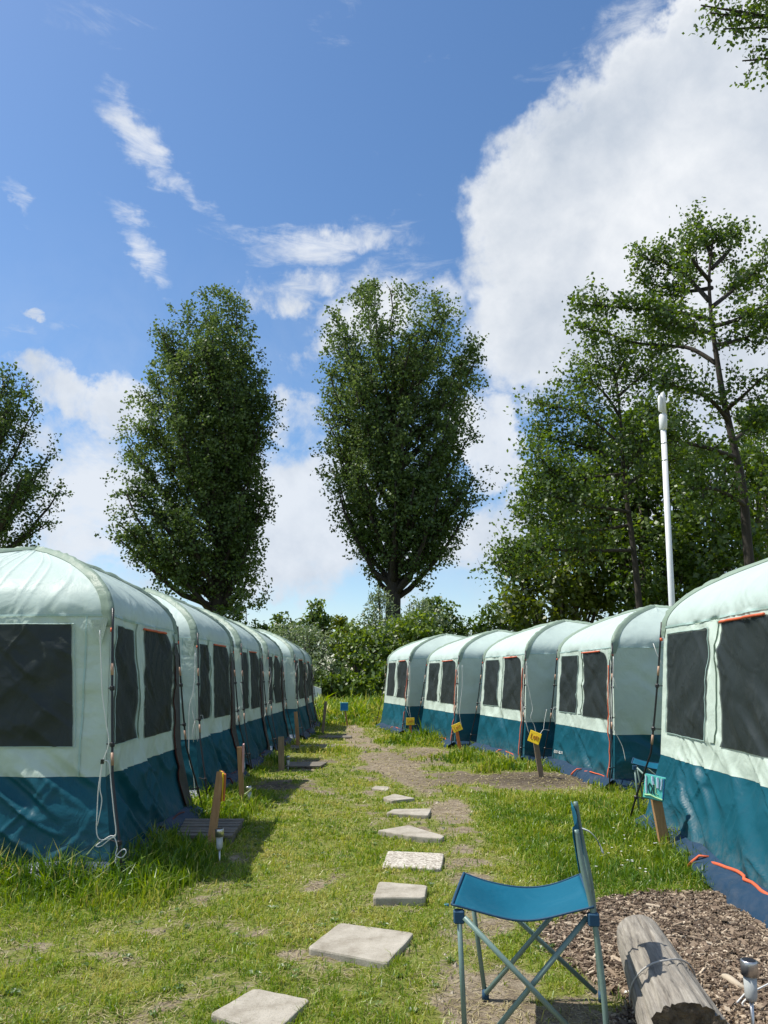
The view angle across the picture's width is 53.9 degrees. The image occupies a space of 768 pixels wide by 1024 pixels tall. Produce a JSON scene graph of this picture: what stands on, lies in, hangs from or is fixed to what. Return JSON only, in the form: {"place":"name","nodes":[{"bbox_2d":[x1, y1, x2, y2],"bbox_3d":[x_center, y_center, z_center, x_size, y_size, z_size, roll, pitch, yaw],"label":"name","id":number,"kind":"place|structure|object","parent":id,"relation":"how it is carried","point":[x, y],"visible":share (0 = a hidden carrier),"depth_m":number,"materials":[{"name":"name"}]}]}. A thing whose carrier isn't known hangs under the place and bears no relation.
{"place":"outdoors","nodes":[
{"label":"outdoors","id":0,"kind":"place"},
{"bbox_2d":[314,684,384,719],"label":"meadow grass","id":1,"kind":"structure","parent":0,"point":[365,699],"depth_m":26.36,"materials":[{"name":"green plant"}]},
{"bbox_2d":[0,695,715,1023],"bbox_3d":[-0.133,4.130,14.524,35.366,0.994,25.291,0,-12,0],"label":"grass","id":2,"kind":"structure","parent":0,"point":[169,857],"depth_m":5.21,"materials":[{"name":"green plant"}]},
{"bbox_2d":[0,685,767,1023],"bbox_3d":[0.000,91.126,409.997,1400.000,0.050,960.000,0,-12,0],"label":"ground","id":3,"kind":"structure","parent":0,"point":[462,813],"depth_m":4.36,"materials":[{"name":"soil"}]},
{"bbox_2d":[0,362,73,547],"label":"poplar tree","id":4,"kind":"object","parent":3,"relation":"on","point":[26,486],"visible":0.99,"depth_m":48.09,"materials":[{"name":"green plant"}]},
{"bbox_2d":[0,545,203,884],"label":"dome tent","id":5,"kind":"object","parent":3,"relation":"on","point":[90,724],"visible":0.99,"depth_m":5.76,"materials":[{"name":"teal fabric"}]},
{"bbox_2d":[0,624,72,746],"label":"mesh window","id":6,"kind":"structure","parent":5,"relation":"in","point":[36,709],"depth_m":5.67,"materials":[{"name":"grey fabric"}]},
{"bbox_2d":[114,626,137,743],"bbox_3d":[-2.102,1.395,6.145,0.105,0.901,0.718,1,-12,-6],"label":"mesh window","id":7,"kind":"structure","parent":5,"relation":"in","point":[125,711],"depth_m":6.13,"materials":[{"name":"grey fabric"}]},
{"bbox_2d":[144,630,172,737],"bbox_3d":[-2.139,1.621,7.174,0.096,0.941,0.934,0,-12,-2],"label":"mesh window","id":8,"kind":"structure","parent":5,"relation":"in","point":[158,676],"depth_m":7.12,"materials":[{"name":"grey fabric"}]},
{"bbox_2d":[94,283,288,616],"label":"poplar tree","id":9,"kind":"object","parent":3,"relation":"on","point":[213,472],"visible":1,"depth_m":47.89,"materials":[{"name":"green plant"}]},
{"bbox_2d":[142,587,251,800],"bbox_3d":[-3.231,2.313,9.941,2.688,2.656,2.705,0,-12,1],"label":"dome tent","id":10,"kind":"object","parent":3,"relation":"on","point":[207,662],"visible":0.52,"depth_m":9.55,"materials":[{"name":"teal fabric"}]},
{"bbox_2d":[200,644,210,718],"bbox_3d":[-2.230,2.103,9.376,0.091,0.901,0.666,1,-12,-4],"label":"mesh window","id":11,"kind":"structure","parent":10,"relation":"in","point":[205,689],"depth_m":9.36,"materials":[{"name":"grey fabric"}]},
{"bbox_2d":[214,645,230,717],"bbox_3d":[-2.217,2.316,10.351,0.079,0.941,0.877,-1,-12,2],"label":"mesh window","id":12,"kind":"structure","parent":10,"relation":"in","point":[222,701],"depth_m":10.34,"materials":[{"name":"grey fabric"}]},
{"bbox_2d":[177,819,243,843],"bbox_3d":[-1.587,2.880,6.779,0.599,0.112,0.832,0,-12,0],"label":"plank step","id":13,"kind":"object","parent":3,"relation":"on","point":[232,827],"visible":0.63,"depth_m":6.80,"materials":[{"name":"grey wood"}]},
{"bbox_2d":[208,770,225,847],"bbox_3d":[-1.397,2.559,6.321,0.144,0.749,0.202,0,-12,0],"label":"sign stake","id":14,"kind":"object","parent":3,"relation":"on","point":[219,790],"visible":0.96,"depth_m":6.30,"materials":[{"name":"brown wood"}]},
{"bbox_2d":[215,828,223,862],"bbox_3d":[-1.264,2.588,5.778,0.068,0.314,0.066,0,-12,0],"label":"solar light","id":15,"kind":"object","parent":3,"relation":"on","point":[219,833],"visible":0.98,"depth_m":5.77,"materials":[{"name":"metal"}]},
{"bbox_2d":[197,607,276,771],"bbox_3d":[-3.243,2.922,12.720,2.726,2.654,2.739,0,-12,0],"label":"dome tent","id":16,"kind":"object","parent":3,"relation":"on","point":[249,669],"visible":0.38,"depth_m":12.58,"materials":[{"name":"teal fabric"}]},
{"bbox_2d":[242,652,248,708],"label":"mesh window","id":17,"kind":"structure","parent":16,"relation":"in","point":[244,655],"depth_m":12.24,"materials":[{"name":"black fabric"}]},
{"bbox_2d":[249,652,259,708],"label":"mesh window","id":18,"kind":"structure","parent":16,"relation":"in","point":[255,699],"depth_m":13.13,"materials":[{"name":"black fabric"}]},
{"bbox_2d":[210,596,271,631],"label":"distant tree","id":19,"kind":"object","parent":3,"relation":"on","point":[237,611],"visible":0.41,"depth_m":45.58,"materials":[{"name":"green plant"}]},
{"bbox_2d":[237,743,244,801],"bbox_3d":[-1.579,2.986,8.383,0.125,0.794,0.130,0,-12,0],"label":"sign stake","id":20,"kind":"object","parent":3,"relation":"on","point":[240,759],"visible":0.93,"depth_m":8.37,"materials":[{"name":"brown wood"}]},
{"bbox_2d":[245,786,251,800],"bbox_3d":[-1.494,3.160,8.315,0.070,0.280,0.071,-12,-17,43],"label":"solar light","id":21,"kind":"object","parent":3,"relation":"on","point":[248,788],"visible":0.73,"depth_m":8.31,"materials":[{"name":"metal"}]},
{"bbox_2d":[211,989,308,1023],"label":"stepping stone","id":22,"kind":"object","parent":3,"relation":"on","point":[257,1006],"visible":0.95,"depth_m":3.21,"materials":[{"name":"concrete"}]},
{"bbox_2d":[229,619,294,750],"bbox_3d":[-3.261,3.529,15.498,2.691,2.655,2.688,0,-12,0],"label":"dome tent","id":23,"kind":"object","parent":3,"relation":"on","point":[273,668],"visible":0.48,"depth_m":15.39,"materials":[{"name":"teal fabric"}]},
{"bbox_2d":[269,656,272,703],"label":"mesh window","id":24,"kind":"structure","parent":23,"relation":"in","point":[270,658],"depth_m":15.07,"materials":[{"name":"black fabric"}]},
{"bbox_2d":[273,657,281,702],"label":"mesh window","id":25,"kind":"structure","parent":23,"relation":"in","point":[276,686],"depth_m":15.95,"materials":[{"name":"black fabric"}]},
{"bbox_2d":[278,736,284,770],"bbox_3d":[-1.560,3.744,11.479,0.115,0.636,0.053,0,-12,0],"label":"sign stake","id":26,"kind":"object","parent":3,"relation":"on","point":[281,765],"visible":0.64,"depth_m":11.47,"materials":[{"name":"wood"}]},
{"bbox_2d":[268,611,298,643],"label":"young tree","id":27,"kind":"object","parent":3,"relation":"on","point":[278,619],"visible":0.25,"depth_m":42.48,"materials":[{"name":"green plant"}]},
{"bbox_2d":[255,629,315,739],"bbox_3d":[-3.143,4.196,18.541,2.843,2.653,2.859,0,-12,1],"label":"dome tent","id":28,"kind":"object","parent":3,"relation":"on","point":[295,679],"visible":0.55,"depth_m":17.84,"materials":[{"name":"teal fabric"}]},
{"bbox_2d":[295,660,298,697],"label":"mesh window","id":29,"kind":"structure","parent":28,"relation":"in","point":[297,677],"depth_m":18.10,"materials":[{"name":"black fabric"}]},
{"bbox_2d":[298,660,304,698],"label":"mesh window","id":30,"kind":"structure","parent":28,"relation":"in","point":[301,667],"depth_m":19.06,"materials":[{"name":"black fabric"}]},
{"bbox_2d":[286,756,289,765],"bbox_3d":[-1.489,3.909,11.691,0.067,0.261,0.066,0,-12,0],"label":"solar light","id":31,"kind":"object","parent":3,"relation":"on","point":[287,760],"visible":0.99,"depth_m":11.68,"materials":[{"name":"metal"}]},
{"bbox_2d":[268,621,308,645],"bbox_3d":[-5.235,7.549,37.504,3.957,4.340,2.828,-4,-13,18],"label":"willow bush","id":32,"kind":"object","parent":3,"relation":"on","point":[290,637],"visible":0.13,"depth_m":37.82,"materials":[{"name":"green plant"}]},
{"bbox_2d":[294,711,299,744],"bbox_3d":[-1.777,4.514,15.456,0.153,0.834,0.045,0,-12,0],"label":"sign stake","id":33,"kind":"object","parent":3,"relation":"on","point":[296,728],"visible":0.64,"depth_m":15.45,"materials":[{"name":"brown wood"}]},
{"bbox_2d":[285,762,326,768],"bbox_3d":[-1.248,4.053,12.048,0.646,0.072,0.638,0,-12,0],"label":"plank step","id":34,"kind":"object","parent":3,"relation":"on","point":[308,764],"visible":0.71,"depth_m":11.96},
{"bbox_2d":[295,644,320,727],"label":"dome tent","id":35,"kind":"object","parent":3,"relation":"on","point":[310,679],"visible":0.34,"depth_m":21.92,"materials":[{"name":"teal fabric"}]},
{"bbox_2d":[307,662,310,695],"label":"mesh window","id":36,"kind":"structure","parent":35,"relation":"in","point":[308,665],"depth_m":21.75,"materials":[{"name":"black fabric"}]},
{"bbox_2d":[291,745,334,749],"bbox_3d":[-1.434,4.739,15.163,0.919,0.062,0.716,0,-12,0],"label":"plank step","id":37,"kind":"object","parent":3,"relation":"on","point":[295,746],"visible":0.19,"depth_m":15.18,"materials":[{"name":"grey wood"}]},
{"bbox_2d":[291,597,340,668],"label":"young tree","id":38,"kind":"object","parent":3,"relation":"on","point":[319,617],"visible":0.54,"depth_m":40.45,"materials":[{"name":"green plant"}]},
{"bbox_2d":[313,686,321,699],"bbox_3d":[-4.852,8.181,34.241,4.050,1.449,1.800,1,-12,-4],"label":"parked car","id":39,"kind":"object","parent":3,"relation":"on","point":[318,690],"visible":0.01,"depth_m":33.59,"materials":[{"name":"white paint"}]},
{"bbox_2d":[10,747,627,1023],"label":"soil crumbs","id":40,"kind":"object","parent":3,"relation":"on","point":[450,976],"visible":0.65,"depth_m":4.27,"materials":[{"name":"brown soil"}]},
{"bbox_2d":[288,619,355,696],"bbox_3d":[-3.180,7.117,35.898,3.790,4.444,4.082,0,-12,0],"label":"willow bush","id":41,"kind":"object","parent":3,"relation":"on","point":[309,648],"visible":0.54,"depth_m":36.11,"materials":[{"name":"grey plant"}]},
{"bbox_2d":[321,701,326,733],"bbox_3d":[-1.537,5.316,19.320,0.149,0.917,0.043,0,-12,0],"label":"sign stake","id":42,"kind":"object","parent":3,"relation":"on","point":[324,715],"visible":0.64,"depth_m":19.32,"materials":[{"name":"brown wood"}]},
{"bbox_2d":[325,735,351,738],"bbox_3d":[-1.073,5.347,17.918,0.603,0.051,0.596,0,-12,0],"label":"plank step","id":43,"kind":"object","parent":3,"relation":"on","point":[340,736],"visible":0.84,"depth_m":17.87,"materials":[{"name":"grey wood"}]},
{"bbox_2d":[0,770,681,1022],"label":"lawn weeds","id":44,"kind":"object","parent":3,"relation":"on","point":[236,934],"visible":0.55,"depth_m":4.05,"materials":[{"name":"green plant"}]},
{"bbox_2d":[324,614,359,681],"bbox_3d":[-2.001,7.736,39.567,2.195,4.802,2.687,-6,-14,27],"label":"young tree","id":45,"kind":"object","parent":3,"relation":"on","point":[340,621],"visible":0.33,"depth_m":39.46,"materials":[{"name":"green plant"}]},
{"bbox_2d":[340,703,347,724],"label":"sign stake","id":46,"kind":"object","parent":3,"relation":"on","point":[344,707],"visible":0.96,"depth_m":22.35,"materials":[{"name":"blue wood"}]},
{"bbox_2d":[313,666,385,698],"bbox_3d":[-1.752,8.188,35.104,4.735,2.016,2.285,0,-12,0],"label":"leafy bush","id":47,"kind":"object","parent":3,"relation":"on","point":[342,689],"visible":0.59,"depth_m":34.73,"materials":[{"name":"green plant"}]},
{"bbox_2d":[329,618,391,694],"bbox_3d":[-0.894,7.316,36.462,3.958,4.426,3.485,0,-12,0],"label":"leafy bush","id":48,"kind":"object","parent":3,"relation":"on","point":[358,664],"visible":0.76,"depth_m":36.32,"materials":[{"name":"green plant"}]},
{"bbox_2d":[309,923,413,968],"bbox_3d":[-0.117,2.318,4.003,0.472,0.082,0.486,-5,-13,20],"label":"stepping stone","id":49,"kind":"object","parent":3,"relation":"on","point":[365,946],"visible":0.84,"depth_m":3.96,"materials":[{"name":"concrete"}]},
{"bbox_2d":[356,585,401,657],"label":"willow bush","id":50,"kind":"object","parent":3,"relation":"on","point":[378,597],"visible":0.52,"depth_m":41.55,"materials":[{"name":"green plant"}]},
{"bbox_2d":[372,786,388,791],"bbox_3d":[-0.047,3.552,9.614,0.223,0.070,0.380,0,-12,0],"label":"stepping stone","id":51,"kind":"object","parent":3,"relation":"on","point":[379,788],"visible":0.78,"depth_m":9.59,"materials":[{"name":"concrete"}]},
{"bbox_2d":[383,794,414,803],"bbox_3d":[0.112,3.375,8.829,0.329,0.080,0.410,8,-15,-33],"label":"stepping stone","id":52,"kind":"object","parent":3,"relation":"on","point":[394,798],"visible":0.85,"depth_m":8.73,"materials":[{"name":"concrete"}]},
{"bbox_2d":[373,882,426,905],"bbox_3d":[0.108,2.498,4.884,0.355,0.108,0.373,0,-12,0],"label":"stepping stone","id":53,"kind":"object","parent":3,"relation":"on","point":[390,893],"visible":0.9,"depth_m":4.78,"materials":[{"name":"concrete"}]},
{"bbox_2d":[308,275,500,645],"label":"poplar tree","id":54,"kind":"object","parent":3,"relation":"on","point":[411,494],"visible":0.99,"depth_m":48.19,"materials":[{"name":"green plant"}]},
{"bbox_2d":[367,609,443,687],"bbox_3d":[1.374,7.157,37.257,4.775,4.946,3.543,0,-12,0],"label":"leafy bush","id":55,"kind":"object","parent":3,"relation":"on","point":[407,631],"visible":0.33,"depth_m":37.38,"materials":[{"name":"green plant"}]},
{"bbox_2d":[387,808,430,818],"bbox_3d":[0.265,3.164,7.866,0.477,0.080,0.412,0,-12,0],"label":"stepping stone","id":56,"kind":"object","parent":3,"relation":"on","point":[422,813],"visible":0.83,"depth_m":7.80,"materials":[{"name":"concrete"}]},
{"bbox_2d":[406,718,414,732],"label":"sign stake","id":57,"kind":"object","parent":3,"relation":"on","point":[410,722],"visible":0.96,"depth_m":18.04,"materials":[{"name":"yellow paint"}]},
{"bbox_2d":[378,825,443,842],"bbox_3d":[0.286,2.916,6.754,0.375,0.090,0.631,10,-16,-39],"label":"stepping stone","id":58,"kind":"object","parent":3,"relation":"on","point":[413,833],"visible":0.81,"depth_m":6.73,"materials":[{"name":"concrete"}]},
{"bbox_2d":[382,851,443,871],"bbox_3d":[0.225,2.712,5.806,0.458,0.082,0.529,-2,-12,7],"label":"stepping stone","id":59,"kind":"object","parent":3,"relation":"on","point":[398,859],"visible":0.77,"depth_m":5.77,"materials":[{"name":"concrete"}]},
{"bbox_2d":[376,633,465,733],"bbox_3d":[1.715,4.647,20.610,3.460,2.654,3.548,3,-13,-11],"label":"dome tent","id":60,"kind":"object","parent":3,"relation":"on","point":[404,678],"visible":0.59,"depth_m":19.76,"materials":[{"name":"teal fabric"}]},
{"bbox_2d":[386,662,395,695],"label":"mesh window","id":61,"kind":"structure","parent":60,"relation":"in","point":[391,673],"depth_m":21.15,"materials":[{"name":"grey fabric"}]},
{"bbox_2d":[396,661,406,697],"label":"mesh window","id":62,"kind":"structure","parent":60,"relation":"in","point":[402,666],"depth_m":19.95,"materials":[{"name":"grey fabric"}]},
{"bbox_2d":[386,595,457,645],"bbox_3d":[1.988,7.231,39.602,3.925,5.804,2.593,4,-13,-17],"label":"willow bush","id":63,"kind":"object","parent":3,"relation":"on","point":[437,618],"visible":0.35,"depth_m":39.77,"materials":[{"name":"green plant"}]},
{"bbox_2d":[421,593,473,636],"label":"leafy bush","id":64,"kind":"object","parent":3,"relation":"on","point":[448,608],"visible":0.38,"depth_m":41.50,"materials":[{"name":"green plant"}]},
{"bbox_2d":[451,722,462,749],"bbox_3d":[1.441,4.473,14.864,0.226,0.661,0.105,0,-12,0],"label":"sign stake","id":65,"kind":"object","parent":3,"relation":"on","point":[456,727],"visible":0.96,"depth_m":14.88,"materials":[{"name":"yellow paint"}]},
{"bbox_2d":[414,629,515,747],"bbox_3d":[2.659,3.975,17.313,3.435,2.554,3.463,2,-13,-11],"label":"dome tent","id":66,"kind":"object","parent":3,"relation":"on","point":[452,682],"visible":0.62,"depth_m":16.26,"materials":[{"name":"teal fabric"}]},
{"bbox_2d":[426,663,439,700],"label":"mesh window","id":67,"kind":"structure","parent":66,"relation":"in","point":[433,667],"depth_m":17.85,"materials":[{"name":"grey fabric"}]},
{"bbox_2d":[440,661,454,703],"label":"mesh window","id":68,"kind":"structure","parent":66,"relation":"in","point":[448,667],"depth_m":16.56,"materials":[{"name":"grey fabric"}]},
{"bbox_2d":[459,580,540,634],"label":"distant tree","id":69,"kind":"object","parent":3,"relation":"on","point":[480,626],"visible":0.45,"depth_m":41.48,"materials":[{"name":"green plant"}]},
{"bbox_2d":[467,613,550,635],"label":"distant tree","id":70,"kind":"object","parent":3,"relation":"on","point":[495,624],"visible":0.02,"depth_m":49.21,"materials":[{"name":"green plant"}]},
{"bbox_2d":[451,801,608,1023],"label":"camping chair","id":71,"kind":"object","parent":3,"relation":"on","point":[521,905],"visible":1,"depth_m":3.18,"materials":[{"name":"blue fabric"}]},
{"bbox_2d":[469,619,591,761],"bbox_3d":[3.470,3.289,14.177,3.175,2.554,3.309,2,-13,-9],"label":"dome tent","id":72,"kind":"object","parent":3,"relation":"on","point":[516,696],"visible":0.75,"depth_m":13.35,"materials":[{"name":"teal fabric"}]},
{"bbox_2d":[483,660,499,705],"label":"mesh window","id":73,"kind":"structure","parent":72,"relation":"in","point":[492,666],"depth_m":14.77,"materials":[{"name":"grey fabric"}]},
{"bbox_2d":[502,657,520,709],"bbox_3d":[2.307,3.073,13.571,0.105,0.905,1.087,2,-12,-8],"label":"mesh window","id":74,"kind":"structure","parent":72,"relation":"in","point":[511,694],"depth_m":13.56,"materials":[{"name":"grey fabric"}]},
{"bbox_2d":[528,730,543,776],"bbox_3d":[2.168,3.502,10.725,0.229,0.788,0.137,0,-12,0],"label":"sign stake","id":75,"kind":"object","parent":3,"relation":"on","point":[534,737],"visible":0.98,"depth_m":10.75,"materials":[{"name":"yellow paint"}]},
{"bbox_2d":[490,489,644,631],"bbox_3d":[6.500,2.855,25.963,6.289,8.524,3.787,6,-14,-24],"label":"hawthorn tree","id":76,"kind":"object","parent":3,"relation":"on","point":[558,589],"visible":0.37,"depth_m":25.11,"materials":[{"name":"green plant"}]},
{"bbox_2d":[467,316,704,608],"bbox_3d":[6.357,-0.003,22.460,8.129,12.607,5.065,0,-12,0],"label":"alder tree","id":77,"kind":"object","parent":3,"relation":"on","point":[566,478],"visible":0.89,"depth_m":22.21,"materials":[{"name":"green plant"}]},
{"bbox_2d":[542,604,671,790],"bbox_3d":[4.123,2.655,11.280,2.963,2.554,2.976,1,-12,-5],"label":"dome tent","id":78,"kind":"object","parent":3,"relation":"on","point":[606,682],"visible":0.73,"depth_m":10.36,"materials":[{"name":"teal fabric"}]},
{"bbox_2d":[559,655,577,712],"bbox_3d":[2.889,2.696,11.849,0.086,0.867,0.775,2,-12,-8],"label":"mesh window","id":79,"kind":"structure","parent":78,"relation":"in","point":[569,667],"depth_m":11.86,"materials":[{"name":"grey fabric"}]},
{"bbox_2d":[582,651,607,718],"bbox_3d":[2.996,2.450,10.726,0.085,0.906,1.035,1,-12,-5],"label":"mesh window","id":80,"kind":"structure","parent":78,"relation":"in","point":[595,664],"depth_m":10.72,"materials":[{"name":"grey fabric"}]},
{"bbox_2d":[631,757,658,810],"bbox_3d":[3.002,2.783,8.141,0.679,0.847,0.532,-3,-13,12],"label":"camping chair","id":81,"kind":"object","parent":3,"relation":"on","point":[642,763],"visible":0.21,"depth_m":8.23,"materials":[{"name":"blue fabric"}]},
{"bbox_2d":[535,888,767,1023],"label":"wood chips","id":82,"kind":"object","parent":3,"relation":"on","point":[683,908],"visible":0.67,"depth_m":4.07,"materials":[{"name":"brown wood"}]},
{"bbox_2d":[617,915,728,1023],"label":"log","id":83,"kind":"object","parent":82,"relation":"on","point":[643,941],"visible":0.97,"depth_m":2.92,"materials":[{"name":"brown wood"}]},
{"bbox_2d":[629,958,695,1006],"bbox_3d":[1.171,1.917,3.091,0.376,0.211,0.124,6,-14,-25],"label":"wire","id":84,"kind":"object","parent":83,"relation":"on","point":[645,967],"visible":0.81,"depth_m":3.03,"materials":[{"name":"grey metal"}]},
{"bbox_2d":[721,973,743,987],"bbox_3d":[1.616,2.175,3.501,0.039,0.036,0.163,4,-13,-17],"label":"bark piece","id":85,"kind":"object","parent":82,"relation":"on","point":[730,979],"visible":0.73,"depth_m":3.49,"materials":[{"name":"beige wood"}]},
{"bbox_2d":[719,983,767,1005],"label":"cord","id":86,"kind":"object","parent":82,"relation":"on","point":[739,999],"visible":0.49,"depth_m":3.32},
{"bbox_2d":[575,397,731,614],"bbox_3d":[9.205,1.141,25.518,5.458,11.681,5.189,0,-12,0],"label":"hawthorn tree","id":87,"kind":"object","parent":3,"relation":"on","point":[654,585],"visible":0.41,"depth_m":24.91,"materials":[{"name":"green plant"}]},
{"bbox_2d":[643,773,669,848],"bbox_3d":[2.263,2.545,6.230,0.218,0.738,0.137,0,-12,0],"label":"sign stake","id":88,"kind":"object","parent":3,"relation":"on","point":[654,789],"visible":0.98,"depth_m":6.26,"materials":[{"name":"brown wood"}]},
{"bbox_2d":[561,197,767,565],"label":"alder tree","id":89,"kind":"object","parent":3,"relation":"on","point":[665,317],"visible":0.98,"depth_m":20.75,"materials":[{"name":"green plant"}]},
{"bbox_2d":[658,392,674,605],"bbox_3d":[5.574,1.171,14.688,0.370,7.394,0.165,0,-12,0],"label":"white post","id":90,"kind":"object","parent":3,"relation":"on","point":[663,429],"visible":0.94,"depth_m":14.96,"materials":[{"name":"metal"}]},
{"bbox_2d":[630,558,767,928],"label":"dome tent","id":91,"kind":"object","parent":3,"relation":"on","point":[712,768],"visible":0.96,"depth_m":5.78,"materials":[{"name":"teal fabric"}]},
{"bbox_2d":[666,628,708,739],"bbox_3d":[2.643,1.495,6.599,0.142,0.900,1.001,-1,-12,2],"label":"mesh window","id":92,"kind":"structure","parent":91,"relation":"in","point":[687,652],"depth_m":6.55,"materials":[{"name":"grey fabric"}]},
{"bbox_2d":[715,614,767,756],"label":"mesh window","id":93,"kind":"structure","parent":91,"relation":"in","point":[741,650],"depth_m":5.42,"materials":[{"name":"black fabric"}]},
{"bbox_2d":[658,432,767,590],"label":"hawthorn tree","id":94,"kind":"object","parent":3,"relation":"on","point":[720,549],"visible":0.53,"depth_m":23.79,"materials":[{"name":"green plant"}]},
{"bbox_2d":[682,0,767,91],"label":"overhanging tree","id":95,"kind":"object","parent":3,"relation":"on","point":[748,16],"visible":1,"depth_m":8.92,"materials":[{"name":"green plant"}]},
{"bbox_2d":[721,395,767,557],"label":"hawthorn tree","id":96,"kind":"object","parent":3,"relation":"on","point":[748,458],"visible":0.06,"depth_m":28.21,"materials":[{"name":"green plant"}]},
{"bbox_2d":[740,957,758,1023],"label":"solar light","id":97,"kind":"object","parent":3,"relation":"on","point":[749,969],"visible":1,"depth_m":3.01,"materials":[{"name":"metal"}]},
{"bbox_2d":[0,0,767,670],"label":"sky","id":98,"kind":"structure","parent":0,"point":[286,155],"materials":[{"name":"blue"}]}
]}

